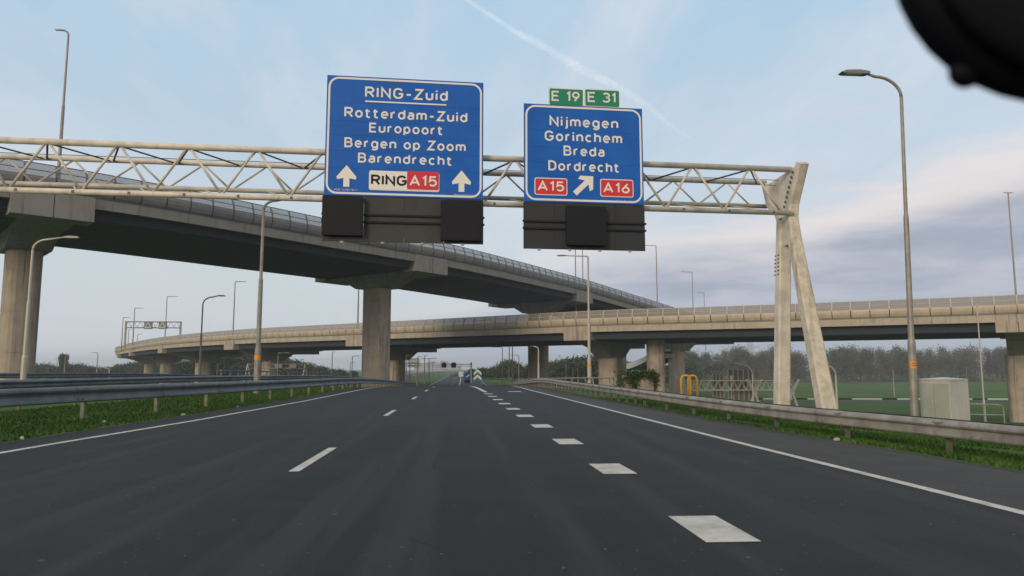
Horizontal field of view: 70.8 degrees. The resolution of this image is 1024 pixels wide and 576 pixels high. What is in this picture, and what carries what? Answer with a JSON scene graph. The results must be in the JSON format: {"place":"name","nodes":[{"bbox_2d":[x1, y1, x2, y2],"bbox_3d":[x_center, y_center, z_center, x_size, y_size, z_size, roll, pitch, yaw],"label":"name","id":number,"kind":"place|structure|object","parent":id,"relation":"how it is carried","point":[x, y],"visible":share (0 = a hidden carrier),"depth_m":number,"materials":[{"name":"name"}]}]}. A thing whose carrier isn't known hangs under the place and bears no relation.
{"place":"outdoors","nodes":[
{"label":"outdoors","id":0,"kind":"place"},
{"bbox_2d":[0,387,363,442],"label":"verge grass","id":1,"kind":"structure","parent":0,"point":[23,421],"depth_m":24.63,"materials":[{"name":"green plant"}]},
{"bbox_2d":[0,370,1023,575],"bbox_3d":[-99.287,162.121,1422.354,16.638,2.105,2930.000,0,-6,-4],"label":"road","id":2,"kind":"structure","parent":0,"point":[448,475],"depth_m":7.85,"materials":[{"name":"grey asphalt"}]},
{"bbox_2d":[465,370,1023,509],"bbox_3d":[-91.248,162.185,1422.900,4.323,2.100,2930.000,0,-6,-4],"label":"hard shoulder","id":3,"kind":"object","parent":2,"relation":"attached to","point":[997,486],"visible":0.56,"depth_m":11.62},
{"bbox_2d":[0,370,1023,460],"bbox_3d":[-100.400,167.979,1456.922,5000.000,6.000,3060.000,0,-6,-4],"label":"ground","id":4,"kind":"structure","parent":0,"point":[852,389],"depth_m":202.22,"materials":[{"name":"green plant"}]},
{"bbox_2d":[41,365,57,378],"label":"tree","id":5,"kind":"object","parent":4,"relation":"on","point":[52,369],"visible":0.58,"depth_m":312.25,"materials":[{"name":"green plant"}]},
{"bbox_2d":[20,236,79,379],"bbox_3d":[-29.627,1.791,46.172,3.076,10.418,0.334,0,-6,-4],"label":"street lamp","id":6,"kind":"object","parent":4,"relation":"on","point":[23,370],"visible":0.99,"depth_m":45.99,"materials":[{"name":"beige metal"}]},
{"bbox_2d":[55,353,70,372],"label":"poplar tree","id":7,"kind":"object","parent":4,"relation":"on","point":[61,361],"visible":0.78,"depth_m":309.87,"materials":[{"name":"green plant"}]},
{"bbox_2d":[54,364,78,378],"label":"tree","id":8,"kind":"object","parent":4,"relation":"on","point":[69,368],"visible":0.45,"depth_m":311.19,"materials":[{"name":"green plant"}]},
{"bbox_2d":[67,363,90,377],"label":"tree","id":9,"kind":"object","parent":4,"relation":"on","point":[80,368],"visible":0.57,"depth_m":312.86,"materials":[{"name":"green plant"}]},
{"bbox_2d":[0,373,245,383],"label":"guardrail","id":10,"kind":"object","parent":4,"relation":"on","point":[44,375],"visible":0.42,"depth_m":62.85,"materials":[{"name":"metal"}]},
{"bbox_2d":[124,362,143,372],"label":"tree","id":11,"kind":"object","parent":4,"relation":"on","point":[136,369],"visible":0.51,"depth_m":397.63,"materials":[{"name":"green plant"}]},
{"bbox_2d":[155,361,184,373],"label":"tree","id":12,"kind":"object","parent":4,"relation":"on","point":[177,370],"visible":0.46,"depth_m":401.65,"materials":[{"name":"green plant"}]},
{"bbox_2d":[182,363,194,374],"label":"tree","id":13,"kind":"object","parent":4,"relation":"on","point":[192,370],"visible":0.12,"depth_m":328.40,"materials":[{"name":"green plant"}]},
{"bbox_2d":[1,386,376,443],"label":"soil edge","id":14,"kind":"object","parent":4,"relation":"on","point":[152,420],"visible":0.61,"depth_m":19.53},
{"bbox_2d":[0,375,397,409],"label":"guardrail","id":15,"kind":"object","parent":4,"relation":"on","point":[31,383],"visible":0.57,"depth_m":32.97,"materials":[{"name":"metal"}]},
{"bbox_2d":[0,378,415,419],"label":"guardrail","id":16,"kind":"object","parent":4,"relation":"on","point":[83,395],"visible":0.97,"depth_m":24.25,"materials":[{"name":"metal"}]},
{"bbox_2d":[197,295,224,382],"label":"street lamp","id":17,"kind":"object","parent":4,"relation":"on","point":[199,367],"visible":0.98,"depth_m":93.19,"materials":[{"name":"metal"}]},
{"bbox_2d":[210,358,227,374],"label":"tree","id":18,"kind":"object","parent":4,"relation":"on","point":[213,370],"visible":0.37,"depth_m":325.87,"materials":[{"name":"green plant"}]},
{"bbox_2d":[210,357,244,375],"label":"tree","id":19,"kind":"object","parent":4,"relation":"on","point":[220,361],"visible":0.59,"depth_m":327.12,"materials":[{"name":"green plant"}]},
{"bbox_2d":[214,354,253,380],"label":"tree","id":20,"kind":"object","parent":4,"relation":"on","point":[234,366],"visible":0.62,"depth_m":326.92,"materials":[{"name":"green plant"}]},
{"bbox_2d":[236,357,261,380],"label":"tree","id":21,"kind":"object","parent":4,"relation":"on","point":[252,363],"visible":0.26,"depth_m":328.05,"materials":[{"name":"green plant"}]},
{"bbox_2d":[253,201,277,393],"bbox_3d":[-14.113,0.574,43.337,2.452,12.306,0.398,0,-6,-4],"label":"street lamp","id":22,"kind":"object","parent":4,"relation":"on","point":[257,365],"visible":0.73,"depth_m":43.08,"materials":[{"name":"metal"}]},
{"bbox_2d":[244,363,306,380],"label":"sign gantry","id":23,"kind":"object","parent":4,"relation":"on","point":[292,366],"visible":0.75,"depth_m":170.41,"materials":[{"name":"metal"}]},
{"bbox_2d":[280,358,299,374],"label":"tree","id":24,"kind":"object","parent":4,"relation":"on","point":[287,363],"visible":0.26,"depth_m":330.88,"materials":[{"name":"green plant"}]},
{"bbox_2d":[281,358,309,374],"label":"tree","id":25,"kind":"object","parent":4,"relation":"on","point":[298,365],"visible":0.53,"depth_m":328.86,"materials":[{"name":"green plant"}]},
{"bbox_2d":[299,362,322,374],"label":"tree","id":26,"kind":"object","parent":4,"relation":"on","point":[312,369],"visible":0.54,"depth_m":329.24,"materials":[{"name":"green plant"}]},
{"bbox_2d":[333,368,346,375],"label":"tree","id":27,"kind":"object","parent":4,"relation":"on","point":[340,371],"visible":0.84,"depth_m":330.77,"materials":[{"name":"green plant"}]},
{"bbox_2d":[0,159,733,393],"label":"flyover","id":28,"kind":"object","parent":4,"relation":"on","point":[221,232],"visible":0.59,"depth_m":86.47,"materials":[{"name":"grey concrete"}]},
{"bbox_2d":[54,29,69,165],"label":"street lamp","id":29,"kind":"object","parent":28,"relation":"on","point":[62,110],"visible":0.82,"depth_m":74.58,"materials":[{"name":"metal"}]},
{"bbox_2d":[319,370,453,386],"bbox_3d":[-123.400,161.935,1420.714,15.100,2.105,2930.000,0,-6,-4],"label":"opposite carriageway","id":30,"kind":"structure","parent":4,"relation":"on","point":[412,376],"depth_m":332.74,"materials":[{"name":"asphalt"}]},
{"bbox_2d":[220,370,338,379],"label":"guardrail","id":31,"kind":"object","parent":30,"relation":"on","point":[246,371],"depth_m":74.46,"materials":[{"name":"metal"}]},
{"bbox_2d":[408,358,419,381],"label":"facing sign","id":32,"kind":"object","parent":4,"relation":"on","point":[413,360],"visible":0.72,"depth_m":197.55,"materials":[{"name":"metal"}]},
{"bbox_2d":[0,137,837,409],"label":"sign gantry","id":33,"kind":"object","parent":4,"relation":"on","point":[782,194],"visible":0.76,"depth_m":23.21,"materials":[{"name":"metal"}]},
{"bbox_2d":[321,75,484,245],"bbox_3d":[-3.286,-3.900,22.142,4.899,5.209,0.532,1,-6,-7],"label":"overhead road sign","id":34,"kind":"object","parent":33,"relation":"attached to","point":[403,160],"visible":1,"depth_m":22.04,"materials":[{"name":"blue metal"}]},
{"bbox_2d":[523,103,646,252],"bbox_3d":[2.281,-3.471,22.822,3.957,4.708,0.532,1,-6,-7],"label":"overhead road sign","id":35,"kind":"object","parent":33,"relation":"attached to","point":[583,180],"visible":1,"depth_m":22.75,"materials":[{"name":"blue metal"}]},
{"bbox_2d":[548,87,583,106],"bbox_3d":[1.724,-5.962,22.997,1.141,0.842,0.093,1,-6,-7],"label":"route sign","id":36,"kind":"object","parent":35,"relation":"attached to","point":[566,96],"visible":1,"depth_m":22.97,"materials":[{"name":"green metal"}]},
{"bbox_2d":[584,89,619,107],"bbox_3d":[2.894,-5.966,23.151,1.167,0.846,0.093,1,-6,-7],"label":"route sign","id":37,"kind":"object","parent":35,"relation":"attached to","point":[601,98],"visible":1,"depth_m":23.12,"materials":[{"name":"green metal"}]},
{"bbox_2d":[405,362,471,381],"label":"matrix gantry","id":38,"kind":"object","parent":4,"relation":"on","point":[470,364],"visible":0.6,"depth_m":188.21,"materials":[{"name":"metal"}]},
{"bbox_2d":[473,369,481,385],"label":"chevron sign","id":39,"kind":"object","parent":4,"relation":"on","point":[477,374],"visible":0.86,"depth_m":117.01,"materials":[{"name":"teal"}]},
{"bbox_2d":[482,367,499,379],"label":"tree","id":40,"kind":"object","parent":4,"relation":"on","point":[495,373],"visible":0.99,"depth_m":245.24,"materials":[{"name":"green plant"}]},
{"bbox_2d":[496,359,520,379],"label":"tree","id":41,"kind":"object","parent":4,"relation":"on","point":[505,366],"visible":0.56,"depth_m":249.84,"materials":[{"name":"green plant"}]},
{"bbox_2d":[503,362,526,380],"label":"tree","id":42,"kind":"object","parent":4,"relation":"on","point":[521,368],"visible":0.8,"depth_m":245.61,"materials":[{"name":"green plant"}]},
{"bbox_2d":[549,359,582,386],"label":"tree","id":43,"kind":"object","parent":4,"relation":"on","point":[562,365],"visible":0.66,"depth_m":244.26,"materials":[{"name":"green plant"}]},
{"bbox_2d":[515,377,616,387],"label":"guardrail","id":44,"kind":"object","parent":4,"relation":"on","point":[592,378],"depth_m":69.29,"materials":[{"name":"metal"}]},
{"bbox_2d":[551,356,584,381],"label":"tree","id":45,"kind":"object","parent":4,"relation":"on","point":[572,367],"visible":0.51,"depth_m":245.29,"materials":[{"name":"green plant"}]},
{"bbox_2d":[114,294,1023,422],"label":"flyover","id":46,"kind":"object","parent":4,"relation":"on","point":[616,336],"visible":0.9,"depth_m":119.11,"materials":[{"name":"concrete"}]},
{"bbox_2d":[123,321,181,348],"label":"matrix gantry","id":47,"kind":"object","parent":46,"relation":"on","point":[126,327],"visible":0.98,"depth_m":253.88,"materials":[{"name":"metal"}]},
{"bbox_2d":[144,321,152,328],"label":"matrix display","id":48,"kind":"object","parent":47,"relation":"attached to","point":[148,324],"visible":1,"depth_m":253.12,"materials":[{"name":"grey"}]},
{"bbox_2d":[232,281,245,329],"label":"street lamp","id":49,"kind":"object","parent":46,"relation":"on","point":[234,303],"visible":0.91,"depth_m":182.19,"materials":[{"name":"metal"}]},
{"bbox_2d":[645,245,657,307],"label":"street lamp","id":50,"kind":"object","parent":46,"relation":"on","point":[656,274],"visible":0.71,"depth_m":163.86,"materials":[{"name":"metal"}]},
{"bbox_2d":[1003,192,1016,294],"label":"street lamp","id":51,"kind":"object","parent":46,"relation":"on","point":[1015,288],"visible":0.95,"depth_m":159.91,"materials":[{"name":"metal"}]},
{"bbox_2d":[557,255,590,382],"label":"street lamp","id":52,"kind":"object","parent":4,"relation":"on","point":[589,351],"visible":0.98,"depth_m":67.63,"materials":[{"name":"beige metal"}]},
{"bbox_2d":[563,355,597,382],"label":"tree","id":53,"kind":"object","parent":4,"relation":"on","point":[579,362],"visible":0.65,"depth_m":245.37,"materials":[{"name":"green plant"}]},
{"bbox_2d":[579,354,598,383],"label":"tree","id":54,"kind":"object","parent":4,"relation":"on","point":[595,361],"visible":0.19,"depth_m":249.69,"materials":[{"name":"green plant"}]},
{"bbox_2d":[613,365,663,390],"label":"ivy wall","id":55,"kind":"structure","parent":4,"relation":"on","point":[645,380],"depth_m":50.23,"materials":[{"name":"plant"}]},
{"bbox_2d":[646,340,665,391],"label":"bridge column","id":56,"kind":"structure","parent":4,"relation":"on","point":[655,352],"depth_m":121.07,"materials":[{"name":"concrete"}]},
{"bbox_2d":[627,349,685,392],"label":"ramp bridge","id":57,"kind":"structure","parent":4,"relation":"on","point":[640,364],"depth_m":204.50,"materials":[{"name":"grey paint"}]},
{"bbox_2d":[680,374,691,394],"bbox_3d":[7.561,4.548,31.278,0.500,1.579,0.095,0,-6,-4],"label":"hoop barrier","id":58,"kind":"object","parent":4,"relation":"on","point":[690,386],"visible":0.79,"depth_m":31.28,"materials":[{"name":"metal"}]},
{"bbox_2d":[687,374,697,395],"bbox_3d":[8.065,4.651,32.108,0.500,1.582,0.095,0,-6,-4],"label":"hoop barrier","id":59,"kind":"object","parent":4,"relation":"on","point":[692,375],"visible":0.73,"depth_m":32.11,"materials":[{"name":"metal"}]},
{"bbox_2d":[685,359,700,383],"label":"tree","id":60,"kind":"object","parent":4,"relation":"on","point":[689,366],"visible":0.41,"depth_m":301.97,"materials":[{"name":"green plant"}]},
{"bbox_2d":[685,358,708,382],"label":"tree","id":61,"kind":"object","parent":4,"relation":"on","point":[698,372],"visible":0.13,"depth_m":306.99,"materials":[{"name":"green plant"}]},
{"bbox_2d":[689,349,706,371],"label":"tree","id":62,"kind":"object","parent":4,"relation":"on","point":[694,358],"visible":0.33,"depth_m":409.09,"materials":[{"name":"grey plant"}]},
{"bbox_2d":[697,350,719,381],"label":"tree","id":63,"kind":"object","parent":4,"relation":"on","point":[708,360],"visible":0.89,"depth_m":407.83,"materials":[{"name":"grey plant"}]},
{"bbox_2d":[709,352,726,376],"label":"tree","id":64,"kind":"object","parent":4,"relation":"on","point":[717,357],"visible":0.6,"depth_m":414.32,"materials":[{"name":"grey plant"}]},
{"bbox_2d":[712,374,724,397],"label":"fence","id":65,"kind":"object","parent":4,"relation":"on","point":[719,394],"visible":0.57,"depth_m":135.87,"materials":[{"name":"beige"}]},
{"bbox_2d":[720,354,737,375],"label":"tree","id":66,"kind":"object","parent":4,"relation":"on","point":[728,360],"visible":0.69,"depth_m":406.00,"materials":[{"name":"grey plant"}]},
{"bbox_2d":[723,349,751,373],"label":"tree","id":67,"kind":"object","parent":4,"relation":"on","point":[740,361],"visible":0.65,"depth_m":406.38,"materials":[{"name":"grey plant"}]},
{"bbox_2d":[679,379,799,405],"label":"sign gantry","id":68,"kind":"object","parent":4,"relation":"on","point":[759,382],"visible":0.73,"depth_m":134.38,"materials":[{"name":"grey metal"}]},
{"bbox_2d":[726,362,753,400],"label":"street lamp","id":69,"kind":"object","parent":4,"relation":"on","point":[752,379],"visible":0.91,"depth_m":119.94,"materials":[{"name":"beige"}]},
{"bbox_2d":[727,369,754,400],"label":"fence","id":70,"kind":"object","parent":4,"relation":"on","point":[738,374],"visible":0.58,"depth_m":136.23,"materials":[{"name":"beige"}]},
{"bbox_2d":[732,344,754,369],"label":"tree","id":71,"kind":"object","parent":4,"relation":"on","point":[743,350],"visible":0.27,"depth_m":415.87,"materials":[{"name":"grey plant"}]},
{"bbox_2d":[753,349,770,381],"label":"tree","id":72,"kind":"object","parent":4,"relation":"on","point":[760,358],"visible":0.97,"depth_m":410.67,"materials":[{"name":"grey plant"}]},
{"bbox_2d":[508,379,1023,452],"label":"guardrail","id":73,"kind":"object","parent":4,"relation":"on","point":[948,430],"visible":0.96,"depth_m":15.73,"materials":[{"name":"metal"}]},
{"bbox_2d":[762,344,791,377],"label":"tree","id":74,"kind":"object","parent":4,"relation":"on","point":[770,356],"visible":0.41,"depth_m":409.32,"materials":[{"name":"grey plant"}]},
{"bbox_2d":[536,386,1023,472],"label":"soil edge","id":75,"kind":"object","parent":4,"relation":"on","point":[965,462],"visible":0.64,"depth_m":13.44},
{"bbox_2d":[791,349,808,379],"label":"tree","id":76,"kind":"object","parent":4,"relation":"on","point":[796,358],"visible":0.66,"depth_m":413.28,"materials":[{"name":"grey plant"}]},
{"bbox_2d":[793,351,809,378],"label":"tree","id":77,"kind":"object","parent":4,"relation":"on","point":[799,372],"visible":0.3,"depth_m":416.81,"materials":[{"name":"grey plant"}]},
{"bbox_2d":[829,365,838,409],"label":"street lamp","id":78,"kind":"object","parent":4,"relation":"on","point":[836,391],"visible":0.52,"depth_m":106.51,"materials":[{"name":"beige"}]},
{"bbox_2d":[826,345,844,377],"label":"tree","id":79,"kind":"object","parent":4,"relation":"on","point":[832,353],"visible":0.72,"depth_m":413.04,"materials":[{"name":"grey plant"}]},
{"bbox_2d":[831,343,864,381],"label":"tree","id":80,"kind":"object","parent":4,"relation":"on","point":[848,360],"visible":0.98,"depth_m":409.68,"materials":[{"name":"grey plant"}]},
{"bbox_2d":[698,370,1006,381],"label":"undergrowth","id":81,"kind":"object","parent":4,"relation":"on","point":[877,379],"visible":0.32,"depth_m":411.64,"materials":[{"name":"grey plant"}]},
{"bbox_2d":[847,343,863,381],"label":"tree","id":82,"kind":"object","parent":4,"relation":"on","point":[852,351],"visible":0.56,"depth_m":413.85,"materials":[{"name":"grey plant"}]},
{"bbox_2d":[854,344,878,377],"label":"tree","id":83,"kind":"object","parent":4,"relation":"on","point":[866,365],"visible":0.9,"depth_m":413.79,"materials":[{"name":"grey plant"}]},
{"bbox_2d":[861,346,882,378],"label":"tree","id":84,"kind":"object","parent":4,"relation":"on","point":[871,348],"visible":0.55,"depth_m":417.37,"materials":[{"name":"grey plant"}]},
{"bbox_2d":[838,69,918,415],"bbox_3d":[12.934,-1.419,25.257,2.307,12.883,0.285,0,-6,-4],"label":"street lamp","id":85,"kind":"object","parent":4,"relation":"on","point":[913,381],"visible":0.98,"depth_m":25.18,"materials":[{"name":"metal"}]},
{"bbox_2d":[870,346,890,380],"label":"tree","id":86,"kind":"object","parent":4,"relation":"on","point":[881,357],"visible":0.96,"depth_m":413.54,"materials":[{"name":"grey plant"}]},
{"bbox_2d":[755,398,1007,400],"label":"striped barrier","id":87,"kind":"object","parent":4,"relation":"on","point":[851,399],"visible":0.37,"depth_m":166.69,"materials":[{"name":"black"}]},
{"bbox_2d":[884,357,902,380],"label":"tree","id":88,"kind":"object","parent":4,"relation":"on","point":[893,366],"visible":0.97,"depth_m":411.73,"materials":[{"name":"grey plant"}]},
{"bbox_2d":[884,344,918,380],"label":"tree","id":89,"kind":"object","parent":4,"relation":"on","point":[897,350],"visible":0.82,"depth_m":414.69,"materials":[{"name":"grey plant"}]},
{"bbox_2d":[900,349,923,378],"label":"tree","id":90,"kind":"object","parent":4,"relation":"on","point":[907,366],"visible":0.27,"depth_m":412.25,"materials":[{"name":"grey plant"}]},
{"bbox_2d":[920,351,941,378],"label":"tree","id":91,"kind":"object","parent":4,"relation":"on","point":[930,363],"visible":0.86,"depth_m":420.75,"materials":[{"name":"grey plant"}]},
{"bbox_2d":[929,349,957,377],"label":"tree","id":92,"kind":"object","parent":4,"relation":"on","point":[939,359],"visible":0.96,"depth_m":416.54,"materials":[{"name":"grey plant"}]},
{"bbox_2d":[933,344,954,377],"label":"tree","id":93,"kind":"object","parent":4,"relation":"on","point":[941,357],"visible":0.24,"depth_m":428.08,"materials":[{"name":"grey plant"}]},
{"bbox_2d":[918,377,970,420],"bbox_3d":[15.081,4.035,25.096,1.889,1.843,1.252,4,-8,-35],"label":"utility cabinet","id":94,"kind":"object","parent":4,"relation":"on","point":[944,397],"visible":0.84,"depth_m":24.58,"materials":[{"name":"grey metal"}]},
{"bbox_2d":[937,350,962,377],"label":"tree","id":95,"kind":"object","parent":4,"relation":"on","point":[953,356],"visible":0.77,"depth_m":417.10,"materials":[{"name":"grey plant"}]},
{"bbox_2d":[944,344,976,377],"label":"tree","id":96,"kind":"object","parent":4,"relation":"on","point":[960,364],"visible":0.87,"depth_m":415.97,"materials":[{"name":"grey plant"}]},
{"bbox_2d":[957,349,983,380],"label":"tree","id":97,"kind":"object","parent":4,"relation":"on","point":[971,356],"visible":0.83,"depth_m":415.60,"materials":[{"name":"grey plant"}]},
{"bbox_2d":[961,342,986,379],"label":"tree","id":98,"kind":"object","parent":4,"relation":"on","point":[977,364],"visible":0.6,"depth_m":419.00,"materials":[{"name":"grey plant"}]},
{"bbox_2d":[976,303,986,421],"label":"pole","id":99,"kind":"object","parent":4,"relation":"on","point":[980,359],"visible":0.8,"depth_m":73.02,"materials":[{"name":"beige"}]},
{"bbox_2d":[969,403,1004,422],"bbox_3d":[23.189,6.464,35.166,1.875,1.655,0.070,0,-6,-4],"label":"pipe railing","id":100,"kind":"object","parent":4,"relation":"on","point":[1003,414],"visible":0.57,"depth_m":35.21,"materials":[{"name":"metal"}]},
{"bbox_2d":[982,345,995,380],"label":"tree","id":101,"kind":"object","parent":4,"relation":"on","point":[987,355],"visible":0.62,"depth_m":427.16,"materials":[{"name":"grey plant"}]},
{"bbox_2d":[985,347,1005,380],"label":"tree","id":102,"kind":"object","parent":4,"relation":"on","point":[996,357],"visible":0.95,"depth_m":420.47,"materials":[{"name":"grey plant"}]},
{"bbox_2d":[984,344,1006,375],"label":"tree","id":103,"kind":"object","parent":4,"relation":"on","point":[998,347],"visible":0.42,"depth_m":424.13,"materials":[{"name":"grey plant"}]},
{"bbox_2d":[0,0,1023,370],"label":"sky","id":104,"kind":"structure","parent":0,"point":[734,82],"materials":[{"name":"blue"}]},
{"bbox_2d":[600,397,1023,471],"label":"verge grass","id":105,"kind":"structure","parent":0,"point":[916,443],"depth_m":16.12,"materials":[{"name":"green plant"}]},
{"bbox_2d":[698,381,1006,382],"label":"dike road","id":106,"kind":"structure","parent":0,"point":[908,381],"depth_m":407.35,"materials":[{"name":"asphalt"}]},
{"bbox_2d":[755,400,1007,401],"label":"sunken road","id":107,"kind":"structure","parent":0,"point":[882,401],"depth_m":164.63,"materials":[{"name":"grey asphalt"}]},
{"bbox_2d":[897,0,1023,101],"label":"view mirror","id":108,"kind":"object","parent":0,"point":[972,43],"visible":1,"depth_m":0.48,"materials":[{"name":"black plastic"}]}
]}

